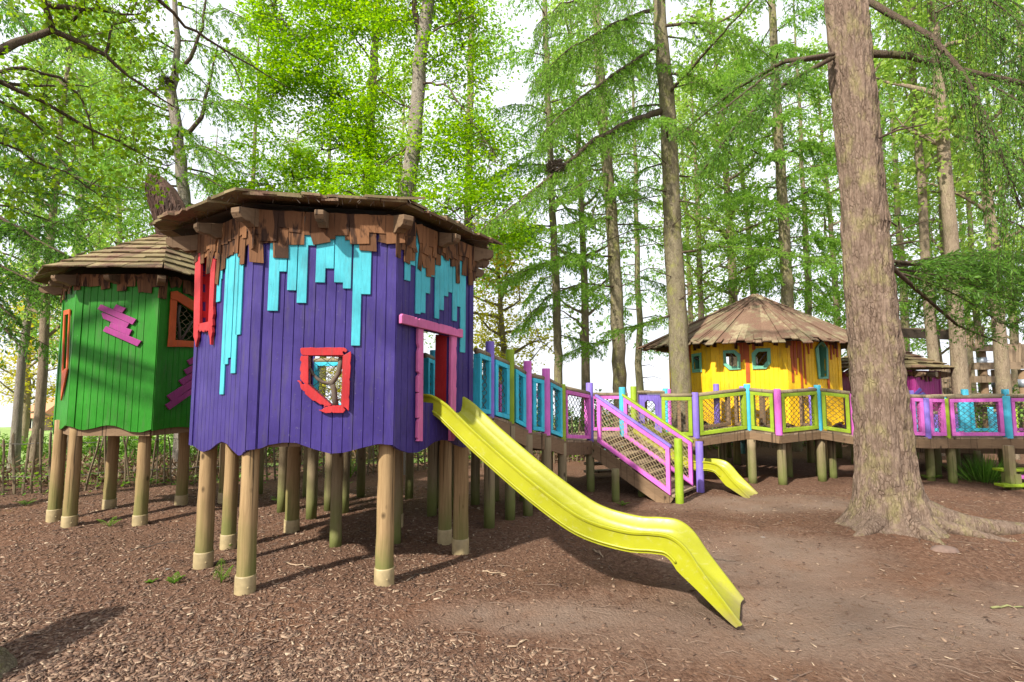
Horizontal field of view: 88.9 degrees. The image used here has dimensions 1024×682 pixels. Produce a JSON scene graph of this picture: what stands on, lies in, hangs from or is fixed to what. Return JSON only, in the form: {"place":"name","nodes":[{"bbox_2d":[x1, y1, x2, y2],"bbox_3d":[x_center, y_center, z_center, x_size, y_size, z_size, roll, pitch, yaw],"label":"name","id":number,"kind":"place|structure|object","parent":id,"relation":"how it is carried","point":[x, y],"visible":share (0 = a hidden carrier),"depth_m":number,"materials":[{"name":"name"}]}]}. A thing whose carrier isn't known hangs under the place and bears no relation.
{"place":"outdoors","nodes":[
{"label":"outdoors","id":0,"kind":"place"},
{"bbox_2d":[0,422,716,478],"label":"field","id":1,"kind":"structure","parent":0,"point":[6,430],"depth_m":29.01,"materials":[{"name":"green plant"}]},
{"bbox_2d":[29,397,54,430],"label":"farm building","id":2,"kind":"structure","parent":1,"relation":"on","point":[49,407],"depth_m":58.85,"materials":[{"name":"brick"}]},
{"bbox_2d":[0,430,830,486],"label":"dead bracken","id":3,"kind":"object","parent":1,"relation":"on","point":[131,474],"visible":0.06,"depth_m":11.44,"materials":[{"name":"brown plant"}]},
{"bbox_2d":[0,441,1023,681],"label":"ground","id":4,"kind":"structure","parent":0,"point":[822,603],"depth_m":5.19,"materials":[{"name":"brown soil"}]},
{"bbox_2d":[0,646,17,677],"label":"stone","id":5,"kind":"object","parent":4,"relation":"on","point":[8,660],"visible":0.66,"depth_m":3.74,"materials":[{"name":"grey stone"}]},
{"bbox_2d":[0,433,26,469],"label":"bush","id":6,"kind":"object","parent":4,"relation":"on","point":[6,447],"visible":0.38,"depth_m":13.77,"materials":[{"name":"green plant"}]},
{"bbox_2d":[12,498,36,504],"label":"fern","id":7,"kind":"object","parent":4,"relation":"on","point":[23,501],"visible":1,"depth_m":8.73,"materials":[{"name":"green plant"}]},
{"bbox_2d":[5,434,53,468],"bbox_3d":[-12.811,3.048,14.326,1.723,1.096,1.538,-3,-6,28],"label":"bush","id":8,"kind":"object","parent":4,"relation":"on","point":[46,445],"visible":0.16,"depth_m":14.19,"materials":[{"name":"green plant"}]},
{"bbox_2d":[0,257,60,445],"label":"oak tree","id":9,"kind":"object","parent":4,"relation":"on","point":[28,397],"visible":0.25,"depth_m":23.78,"materials":[{"name":"yellow plant"}]},
{"bbox_2d":[0,0,97,472],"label":"birch tree","id":10,"kind":"object","parent":4,"relation":"on","point":[17,415],"visible":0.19,"depth_m":13.66,"materials":[{"name":"green plant"}]},
{"bbox_2d":[0,0,137,474],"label":"birch tree","id":11,"kind":"object","parent":4,"relation":"on","point":[45,334],"visible":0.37,"depth_m":13.48,"materials":[{"name":"green plant"}]},
{"bbox_2d":[43,436,95,470],"bbox_3d":[-11.195,2.889,13.298,1.113,0.983,1.182,0,-5,0],"label":"bush","id":12,"kind":"object","parent":4,"relation":"on","point":[85,449],"visible":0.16,"depth_m":13.31,"materials":[{"name":"green plant"}]},
{"bbox_2d":[0,0,146,371],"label":"conifer tree","id":13,"kind":"object","parent":4,"relation":"on","point":[18,235],"visible":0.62,"depth_m":10.26,"materials":[{"name":"green plant"}]},
{"bbox_2d":[0,0,158,436],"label":"birch tree","id":14,"kind":"object","parent":4,"relation":"on","point":[88,235],"visible":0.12,"depth_m":18.00,"materials":[{"name":"green plant"}]},
{"bbox_2d":[66,436,135,468],"bbox_3d":[-10.783,2.760,13.762,1.915,1.526,1.708,-1,-5,15],"label":"bush","id":15,"kind":"object","parent":4,"relation":"on","point":[87,438],"visible":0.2,"depth_m":13.52,"materials":[{"name":"green plant"}]},
{"bbox_2d":[96,516,120,525],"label":"fern","id":16,"kind":"object","parent":4,"relation":"on","point":[110,523],"visible":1,"depth_m":7.57,"materials":[{"name":"green plant"}]},
{"bbox_2d":[43,0,174,452],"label":"birch tree","id":17,"kind":"object","parent":4,"relation":"on","point":[133,82],"visible":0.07,"depth_m":21.82,"materials":[{"name":"green plant"}]},
{"bbox_2d":[70,9,171,451],"bbox_3d":[-15.173,-4.161,20.229,3.600,17.655,3.608,3,-6,-32],"label":"birch tree","id":18,"kind":"object","parent":4,"relation":"on","point":[128,69],"visible":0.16,"depth_m":20.47,"materials":[{"name":"green plant"}]},
{"bbox_2d":[30,173,225,527],"bbox_3d":[-6.097,-0.056,8.719,3.225,5.789,2.962,0,-5,0],"label":"playhouse","id":19,"kind":"object","parent":4,"relation":"on","point":[125,355],"visible":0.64,"depth_m":7.69,"materials":[{"name":"green paint"}]},
{"bbox_2d":[61,309,70,400],"bbox_3d":[-6.791,0.201,7.928,0.636,1.396,0.020,-4,-7,41],"label":"window frame","id":20,"kind":"structure","parent":19,"relation":"in","point":[64,372],"depth_m":7.85,"materials":[{"name":"orange paint"}]},
{"bbox_2d":[167,291,193,346],"bbox_3d":[-5.083,-0.320,8.102,0.026,0.865,0.553,-1,-5,12],"label":"window frame","id":21,"kind":"structure","parent":19,"relation":"in","point":[175,296],"depth_m":7.93,"materials":[{"name":"orange paint"}]},
{"bbox_2d":[102,436,171,469],"bbox_3d":[-9.775,2.886,13.586,1.431,1.058,1.519,-2,-5,19],"label":"bush","id":22,"kind":"object","parent":4,"relation":"on","point":[135,444],"visible":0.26,"depth_m":13.56,"materials":[{"name":"green plant"}]},
{"bbox_2d":[0,0,287,226],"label":"birch tree","id":23,"kind":"object","parent":4,"relation":"on","point":[47,30],"visible":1,"depth_m":5.72,"materials":[{"name":"green plant"}]},
{"bbox_2d":[120,434,190,464],"bbox_3d":[-9.635,2.784,14.200,1.879,1.480,2.106,1,-5,-15],"label":"bush","id":24,"kind":"object","parent":4,"relation":"on","point":[160,442],"visible":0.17,"depth_m":13.94,"materials":[{"name":"green plant"}]},
{"bbox_2d":[130,540,181,550],"bbox_3d":[-4.531,2.607,6.684,0.587,0.035,0.034,5,-7,-45],"label":"fallen stick","id":25,"kind":"object","parent":4,"relation":"on","point":[154,544],"visible":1,"depth_m":6.63,"materials":[{"name":"wood"}]},
{"bbox_2d":[63,0,266,476],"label":"larch tree","id":26,"kind":"object","parent":4,"relation":"on","point":[182,174],"visible":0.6,"depth_m":12.32,"materials":[{"name":"green plant"}]},
{"bbox_2d":[156,73,176,91],"bbox_3d":[-8.253,-6.195,12.479,0.419,0.374,0.419,3,-6,-34],"label":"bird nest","id":27,"kind":"object","parent":26,"relation":"on","point":[167,79],"visible":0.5,"depth_m":12.40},
{"bbox_2d":[152,436,196,465],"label":"bush","id":28,"kind":"object","parent":4,"relation":"on","point":[161,445],"visible":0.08,"depth_m":13.66,"materials":[{"name":"green plant"}]},
{"bbox_2d":[166,571,184,582],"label":"fern","id":29,"kind":"object","parent":4,"relation":"on","point":[172,580],"visible":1,"depth_m":5.28,"materials":[{"name":"green plant"}]},
{"bbox_2d":[190,444,219,458],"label":"bush","id":30,"kind":"object","parent":4,"relation":"on","point":[193,449],"visible":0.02,"depth_m":14.15,"materials":[{"name":"green plant"}]},
{"bbox_2d":[192,128,229,198],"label":"conifer tree","id":31,"kind":"object","parent":4,"relation":"on","point":[215,163],"visible":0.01,"depth_m":29.93,"materials":[{"name":"green plant"}]},
{"bbox_2d":[213,558,232,582],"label":"fern","id":32,"kind":"object","parent":4,"relation":"on","point":[221,575],"visible":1,"depth_m":5.31,"materials":[{"name":"green plant"}]},
{"bbox_2d":[0,428,483,494],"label":"paling fence","id":33,"kind":"object","parent":4,"relation":"on","point":[104,439],"visible":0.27,"depth_m":10.15,"materials":[{"name":"brown wood"}]},
{"bbox_2d":[211,2,288,192],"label":"conifer tree","id":34,"kind":"object","parent":4,"relation":"on","point":[254,133],"visible":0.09,"depth_m":21.80,"materials":[{"name":"green plant"}]},
{"bbox_2d":[264,447,278,460],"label":"bush","id":35,"kind":"object","parent":4,"relation":"on","point":[268,452],"visible":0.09,"depth_m":14.68,"materials":[{"name":"green plant"}]},
{"bbox_2d":[261,119,324,192],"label":"birch tree","id":36,"kind":"object","parent":4,"relation":"on","point":[295,142],"visible":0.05,"depth_m":26.80,"materials":[{"name":"green plant"}]},
{"bbox_2d":[286,562,313,568],"bbox_3d":[-2.335,2.467,5.750,0.505,0.050,0.047,-4,-6,35],"label":"fallen stick","id":37,"kind":"object","parent":4,"relation":"on","point":[299,564],"visible":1,"depth_m":5.77,"materials":[{"name":"beige wood"}]},
{"bbox_2d":[190,0,433,461],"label":"beech tree","id":38,"kind":"object","parent":4,"relation":"on","point":[308,52],"visible":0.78,"depth_m":14.56,"materials":[{"name":"green plant"}]},
{"bbox_2d":[149,187,502,595],"bbox_3d":[-2.202,0.498,6.503,4.181,4.321,3.627,0,-5,0],"label":"playhouse","id":39,"kind":"object","parent":4,"relation":"on","point":[368,290],"visible":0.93,"depth_m":5.32,"materials":[{"name":"purple paint"}]},
{"bbox_2d":[193,253,216,346],"bbox_3d":[-3.446,-0.559,5.861,0.596,1.244,0.028,-4,-7,39],"label":"window frame","id":40,"kind":"structure","parent":39,"relation":"in","point":[208,326],"depth_m":5.87,"materials":[{"name":"red paint"}]},
{"bbox_2d":[298,347,350,412],"bbox_3d":[-1.857,0.386,5.162,0.506,0.648,0.028,1,-5,-8],"label":"window frame","id":41,"kind":"structure","parent":39,"relation":"in","point":[310,392],"depth_m":5.15,"materials":[{"name":"red paint"}]},
{"bbox_2d":[423,394,743,627],"bbox_3d":[0.527,1.520,5.395,3.340,1.931,0.620,-2,-6,25],"label":"slide","id":42,"kind":"object","parent":39,"relation":"attached to","point":[475,429],"visible":0.87,"depth_m":5.22,"materials":[{"name":"yellow plastic"}]},
{"bbox_2d":[296,25,359,394],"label":"conifer tree","id":43,"kind":"object","parent":4,"relation":"on","point":[311,148],"visible":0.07,"depth_m":24.68,"materials":[{"name":"green plant"}]},
{"bbox_2d":[319,357,355,457],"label":"oak tree","id":44,"kind":"object","parent":4,"relation":"on","point":[325,387],"visible":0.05,"depth_m":15.07,"materials":[{"name":"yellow plant"}]},
{"bbox_2d":[259,356,438,519],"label":"walkway","id":45,"kind":"structure","parent":4,"relation":"on","point":[310,474],"depth_m":8.51,"materials":[{"name":"brown wood"}]},
{"bbox_2d":[350,456,373,477],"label":"fern","id":46,"kind":"object","parent":4,"relation":"on","point":[352,466],"visible":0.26,"depth_m":11.49,"materials":[{"name":"green plant"}]},
{"bbox_2d":[375,49,436,348],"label":"birch tree","id":47,"kind":"object","parent":4,"relation":"on","point":[404,124],"visible":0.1,"depth_m":26.77,"materials":[{"name":"green plant"}]},
{"bbox_2d":[306,0,554,474],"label":"birch tree","id":48,"kind":"object","parent":4,"relation":"on","point":[422,19],"visible":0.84,"depth_m":12.62,"materials":[{"name":"green plant"}]},
{"bbox_2d":[416,0,545,451],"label":"birch tree","id":49,"kind":"object","parent":4,"relation":"on","point":[496,51],"visible":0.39,"depth_m":17.57,"materials":[{"name":"green plant"}]},
{"bbox_2d":[423,341,594,528],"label":"walkway","id":50,"kind":"structure","parent":4,"relation":"on","point":[507,404],"depth_m":8.25,"materials":[{"name":"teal wood"}]},
{"bbox_2d":[0,422,1019,495],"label":"ground cover","id":51,"kind":"object","parent":4,"relation":"on","point":[167,479],"visible":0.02,"depth_m":10.58,"materials":[{"name":"green plant"}]},
{"bbox_2d":[459,209,571,380],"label":"oak tree","id":52,"kind":"object","parent":4,"relation":"on","point":[501,333],"visible":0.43,"depth_m":20.99,"materials":[{"name":"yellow plant"}]},
{"bbox_2d":[507,639,528,646],"bbox_3d":[0.057,2.361,4.076,0.202,0.026,0.056,3,-6,-31],"label":"fallen stick","id":53,"kind":"object","parent":4,"relation":"on","point":[517,644],"visible":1,"depth_m":4.04,"materials":[{"name":"beige wood"}]},
{"bbox_2d":[532,403,575,432],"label":"bush","id":54,"kind":"object","parent":4,"relation":"on","point":[553,423],"visible":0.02,"depth_m":17.71,"materials":[{"name":"green plant"}]},
{"bbox_2d":[482,0,631,398],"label":"conifer tree","id":55,"kind":"object","parent":4,"relation":"on","point":[555,286],"visible":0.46,"depth_m":15.95,"materials":[{"name":"green plant"}]},
{"bbox_2d":[553,406,583,433],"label":"bush","id":56,"kind":"object","parent":4,"relation":"on","point":[571,413],"visible":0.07,"depth_m":18.24,"materials":[{"name":"green plant"}]},
{"bbox_2d":[508,0,648,431],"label":"conifer tree","id":57,"kind":"object","parent":4,"relation":"on","point":[583,333],"visible":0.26,"depth_m":18.18,"materials":[{"name":"green plant"}]},
{"bbox_2d":[498,0,697,458],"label":"conifer tree","id":58,"kind":"object","parent":4,"relation":"on","point":[606,182],"visible":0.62,"depth_m":14.46,"materials":[{"name":"green plant"}]},
{"bbox_2d":[568,389,630,431],"bbox_3d":[3.052,2.721,17.730,2.410,2.242,2.638,3,-6,-28],"label":"bush","id":59,"kind":"object","parent":4,"relation":"on","point":[595,418],"visible":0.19,"depth_m":17.56,"materials":[{"name":"green plant"}]},
{"bbox_2d":[596,405,650,431],"bbox_3d":[4.013,2.988,18.871,2.532,1.745,2.384,-1,-5,13],"label":"bush","id":60,"kind":"object","parent":4,"relation":"on","point":[629,415],"visible":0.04,"depth_m":18.51,"materials":[{"name":"green plant"}]},
{"bbox_2d":[593,3,690,407],"bbox_3d":[6.015,-6.569,25.595,5.148,23.033,5.088,3,-6,-29],"label":"conifer tree","id":61,"kind":"object","parent":4,"relation":"on","point":[639,377],"visible":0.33,"depth_m":25.32,"materials":[{"name":"green plant"}]},
{"bbox_2d":[584,394,704,503],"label":"staircase","id":62,"kind":"structure","parent":4,"relation":"on","point":[664,475],"depth_m":9.75,"materials":[{"name":"pink wood"}]},
{"bbox_2d":[479,0,833,472],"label":"conifer tree","id":63,"kind":"object","parent":4,"relation":"on","point":[677,315],"visible":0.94,"depth_m":12.35,"materials":[{"name":"green plant"}]},
{"bbox_2d":[545,153,567,177],"bbox_3d":[0.888,-3.502,10.459,0.467,0.401,0.457,-2,-6,24],"label":"bird nest","id":64,"kind":"object","parent":63,"relation":"on","point":[552,166],"visible":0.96,"depth_m":10.37,"materials":[{"name":"brown wicker"}]},
{"bbox_2d":[605,440,745,453],"bbox_3d":[4.749,3.214,14.593,5.358,0.765,0.394,2,-5,-21],"label":"rail","id":65,"kind":"object","parent":4,"relation":"on","point":[742,446],"visible":0.04,"depth_m":15.46,"materials":[{"name":"wood"}]},
{"bbox_2d":[640,80,738,354],"bbox_3d":[10.086,-4.801,29.561,5.598,20.526,5.524,-2,-5,21],"label":"birch tree","id":66,"kind":"object","parent":4,"relation":"on","point":[691,317],"visible":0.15,"depth_m":29.23,"materials":[{"name":"green plant"}]},
{"bbox_2d":[537,416,843,462],"bbox_3d":[6.767,2.915,16.659,14.008,1.403,0.906,2,-5,-22],"label":"paling fence","id":67,"kind":"object","parent":4,"relation":"on","point":[538,452],"visible":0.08,"depth_m":14.77,"materials":[{"name":"brown wood"}]},
{"bbox_2d":[630,424,757,497],"bbox_3d":[3.553,2.337,10.408,2.355,1.224,0.540,-4,-7,40],"label":"slide","id":68,"kind":"object","parent":4,"relation":"on","point":[727,474],"visible":0.62,"depth_m":9.97,"materials":[{"name":"yellow plastic"}]},
{"bbox_2d":[656,35,746,318],"bbox_3d":[7.028,-3.707,19.216,3.200,15.356,3.208,3,-6,-34],"label":"birch tree","id":69,"kind":"object","parent":4,"relation":"on","point":[699,239],"visible":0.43,"depth_m":19.26,"materials":[{"name":"green plant"}]},
{"bbox_2d":[566,384,853,484],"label":"walkway","id":70,"kind":"structure","parent":4,"relation":"on","point":[748,430],"depth_m":10.99,"materials":[{"name":"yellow wood"}]},
{"bbox_2d":[637,0,817,365],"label":"birch tree","id":71,"kind":"object","parent":4,"relation":"on","point":[735,294],"visible":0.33,"depth_m":20.41,"materials":[{"name":"green plant"}]},
{"bbox_2d":[637,294,847,470],"bbox_3d":[6.559,1.018,13.709,5.154,4.560,5.099,4,-6,-37],"label":"playhouse","id":72,"kind":"object","parent":4,"relation":"on","point":[787,347],"visible":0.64,"depth_m":12.62,"materials":[{"name":"yellow paint"}]},
{"bbox_2d":[691,353,701,372],"bbox_3d":[4.700,0.553,13.292,0.030,0.500,0.323,2,-6,-26],"label":"window frame","id":73,"kind":"structure","parent":72,"relation":"in","point":[697,354],"depth_m":13.24,"materials":[{"name":"teal paint"}]},
{"bbox_2d":[723,350,740,369],"bbox_3d":[5.342,0.460,12.686,0.388,0.483,0.030,-2,-6,25],"label":"window frame","id":74,"kind":"structure","parent":72,"relation":"in","point":[736,353],"depth_m":12.66,"materials":[{"name":"teal paint"}]},
{"bbox_2d":[752,348,770,368],"bbox_3d":[5.927,0.420,12.418,0.408,0.494,0.030,-2,-6,25],"label":"window frame","id":75,"kind":"structure","parent":72,"relation":"in","point":[768,362],"depth_m":12.40,"materials":[{"name":"teal paint"}]},
{"bbox_2d":[815,342,828,378],"bbox_3d":[7.467,0.442,12.575,0.414,0.939,0.030,2,-5,-21],"label":"window frame","id":76,"kind":"structure","parent":72,"relation":"in","point":[817,347],"depth_m":12.54,"materials":[{"name":"teal paint"}]},
{"bbox_2d":[709,17,796,365],"bbox_3d":[10.503,-5.125,23.249,4.000,19.323,4.009,-4,-7,40],"label":"birch tree","id":77,"kind":"object","parent":4,"relation":"on","point":[743,185],"visible":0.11,"depth_m":23.22,"materials":[{"name":"green plant"}]},
{"bbox_2d":[693,0,844,451],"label":"conifer tree","id":78,"kind":"object","parent":4,"relation":"on","point":[784,277],"visible":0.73,"depth_m":17.15,"materials":[{"name":"green plant"}]},
{"bbox_2d":[756,0,845,321],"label":"conifer tree","id":79,"kind":"object","parent":4,"relation":"on","point":[801,135],"visible":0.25,"depth_m":22.55,"materials":[{"name":"green plant"}]},
{"bbox_2d":[767,33,893,354],"bbox_3d":[17.024,-5.712,27.570,5.882,21.653,5.960,5,-7,-43],"label":"birch tree","id":80,"kind":"object","parent":4,"relation":"on","point":[821,137],"visible":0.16,"depth_m":27.62,"materials":[{"name":"green plant"}]},
{"bbox_2d":[667,0,1023,544],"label":"fir tree","id":81,"kind":"object","parent":4,"relation":"on","point":[889,496],"visible":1,"depth_m":7.30,"materials":[{"name":"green plant"}]},
{"bbox_2d":[801,0,968,371],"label":"conifer tree","id":82,"kind":"object","parent":4,"relation":"on","point":[894,248],"visible":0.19,"depth_m":20.32,"materials":[{"name":"green plant"}]},
{"bbox_2d":[835,46,941,357],"bbox_3d":[20.957,-5.920,29.635,4.956,22.681,5.674,5,-7,-44],"label":"birch tree","id":83,"kind":"object","parent":4,"relation":"on","point":[883,150],"visible":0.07,"depth_m":29.31,"materials":[{"name":"green plant"}]},
{"bbox_2d":[832,351,954,465],"bbox_3d":[10.150,1.706,14.306,2.950,3.312,3.334,0,-5,0],"label":"playhouse","id":84,"kind":"object","parent":4,"relation":"on","point":[919,382],"visible":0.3,"depth_m":13.48,"materials":[{"name":"paint"}]},
{"bbox_2d":[842,0,989,351],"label":"conifer tree","id":85,"kind":"object","parent":4,"relation":"on","point":[897,211],"visible":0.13,"depth_m":24.42,"materials":[{"name":"green plant"}]},
{"bbox_2d":[823,0,1023,466],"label":"birch tree","id":86,"kind":"object","parent":4,"relation":"on","point":[958,350],"visible":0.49,"depth_m":13.87,"materials":[{"name":"green plant"}]},
{"bbox_2d":[832,389,1023,489],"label":"walkway","id":87,"kind":"structure","parent":4,"relation":"on","point":[1006,440],"depth_m":10.92,"materials":[{"name":"purple wood"}]},
{"bbox_2d":[871,0,1001,455],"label":"birch tree","id":88,"kind":"object","parent":4,"relation":"on","point":[919,153],"visible":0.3,"depth_m":15.78,"materials":[{"name":"green plant"}]},
{"bbox_2d":[885,85,989,361],"bbox_3d":[20.280,-4.086,25.453,5.303,17.658,5.233,-3,-6,28],"label":"birch tree","id":89,"kind":"object","parent":4,"relation":"on","point":[906,207],"visible":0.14,"depth_m":25.55,"materials":[{"name":"green plant"}]},
{"bbox_2d":[930,545,959,552],"bbox_3d":[5.123,2.455,6.197,0.309,0.054,0.229,0,-5,0],"label":"stone","id":90,"kind":"object","parent":4,"relation":"on","point":[943,548],"visible":1,"depth_m":6.13,"materials":[{"name":"beige stone"}]},
{"bbox_2d":[888,1,1008,322],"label":"birch tree","id":91,"kind":"object","parent":4,"relation":"on","point":[961,215],"visible":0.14,"depth_m":18.59,"materials":[{"name":"green plant"}]},
{"bbox_2d":[876,0,1023,458],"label":"birch tree","id":92,"kind":"object","parent":4,"relation":"on","point":[1002,373],"visible":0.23,"depth_m":15.31,"materials":[{"name":"green plant"}]},
{"bbox_2d":[902,325,1023,431],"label":"timber tower","id":93,"kind":"structure","parent":4,"relation":"on","point":[983,366],"depth_m":16.42,"materials":[{"name":"brown wood"}]},
{"bbox_2d":[931,148,1006,419],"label":"birch tree","id":94,"kind":"object","parent":4,"relation":"on","point":[969,357],"visible":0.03,"depth_m":31.89,"materials":[{"name":"green plant"}]},
{"bbox_2d":[916,27,1023,390],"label":"conifer tree","id":95,"kind":"object","parent":4,"relation":"on","point":[969,228],"visible":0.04,"depth_m":22.41,"materials":[{"name":"green plant"}]},
{"bbox_2d":[916,407,1023,464],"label":"walkway","id":96,"kind":"structure","parent":4,"relation":"on","point":[977,451],"depth_m":12.48,"materials":[{"name":"brown wood"}]},
{"bbox_2d":[933,16,1023,423],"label":"birch tree","id":97,"kind":"object","parent":4,"relation":"on","point":[1014,338],"visible":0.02,"depth_m":26.27,"materials":[{"name":"green plant"}]},
{"bbox_2d":[935,450,1023,484],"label":"grass tussock","id":98,"kind":"object","parent":4,"relation":"on","point":[977,472],"depth_m":11.01,"materials":[{"name":"green plant"}]},
{"bbox_2d":[971,387,990,431],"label":"bush","id":99,"kind":"object","parent":4,"relation":"on","point":[978,409],"visible":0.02,"depth_m":16.52,"materials":[{"name":"green plant"}]},
{"bbox_2d":[959,7,1023,325],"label":"conifer tree","id":100,"kind":"object","parent":4,"relation":"on","point":[981,213],"visible":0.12,"depth_m":21.30,"materials":[{"name":"green plant"}]},
{"bbox_2d":[971,383,1023,431],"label":"bush","id":101,"kind":"object","parent":4,"relation":"on","point":[1021,415],"visible":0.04,"depth_m":16.41,"materials":[{"name":"green plant"}]},
{"bbox_2d":[974,382,1021,431],"bbox_3d":[17.361,2.546,17.935,3.446,2.245,3.075,2,-5,-18],"label":"bush","id":102,"kind":"object","parent":4,"relation":"on","point":[1016,404],"visible":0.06,"depth_m":17.75,"materials":[{"name":"green plant"}]},
{"bbox_2d":[990,604,1023,608],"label":"fallen stick","id":103,"kind":"object","parent":4,"relation":"on","point":[997,606],"visible":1,"depth_m":4.67,"materials":[{"name":"beige wood"}]},
{"bbox_2d":[992,468,1023,489],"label":"picnic bench","id":104,"kind":"object","parent":4,"relation":"on","point":[1018,484],"visible":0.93,"depth_m":10.20,"materials":[{"name":"paint"}]},
{"bbox_2d":[999,10,1023,284],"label":"birch tree","id":105,"kind":"object","parent":4,"relation":"on","point":[1013,112],"visible":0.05,"depth_m":25.80,"materials":[{"name":"green plant"}]},
{"bbox_2d":[0,0,1023,426],"label":"sky","id":106,"kind":"structure","parent":0,"point":[601,373],"materials":[{"name":"white"}]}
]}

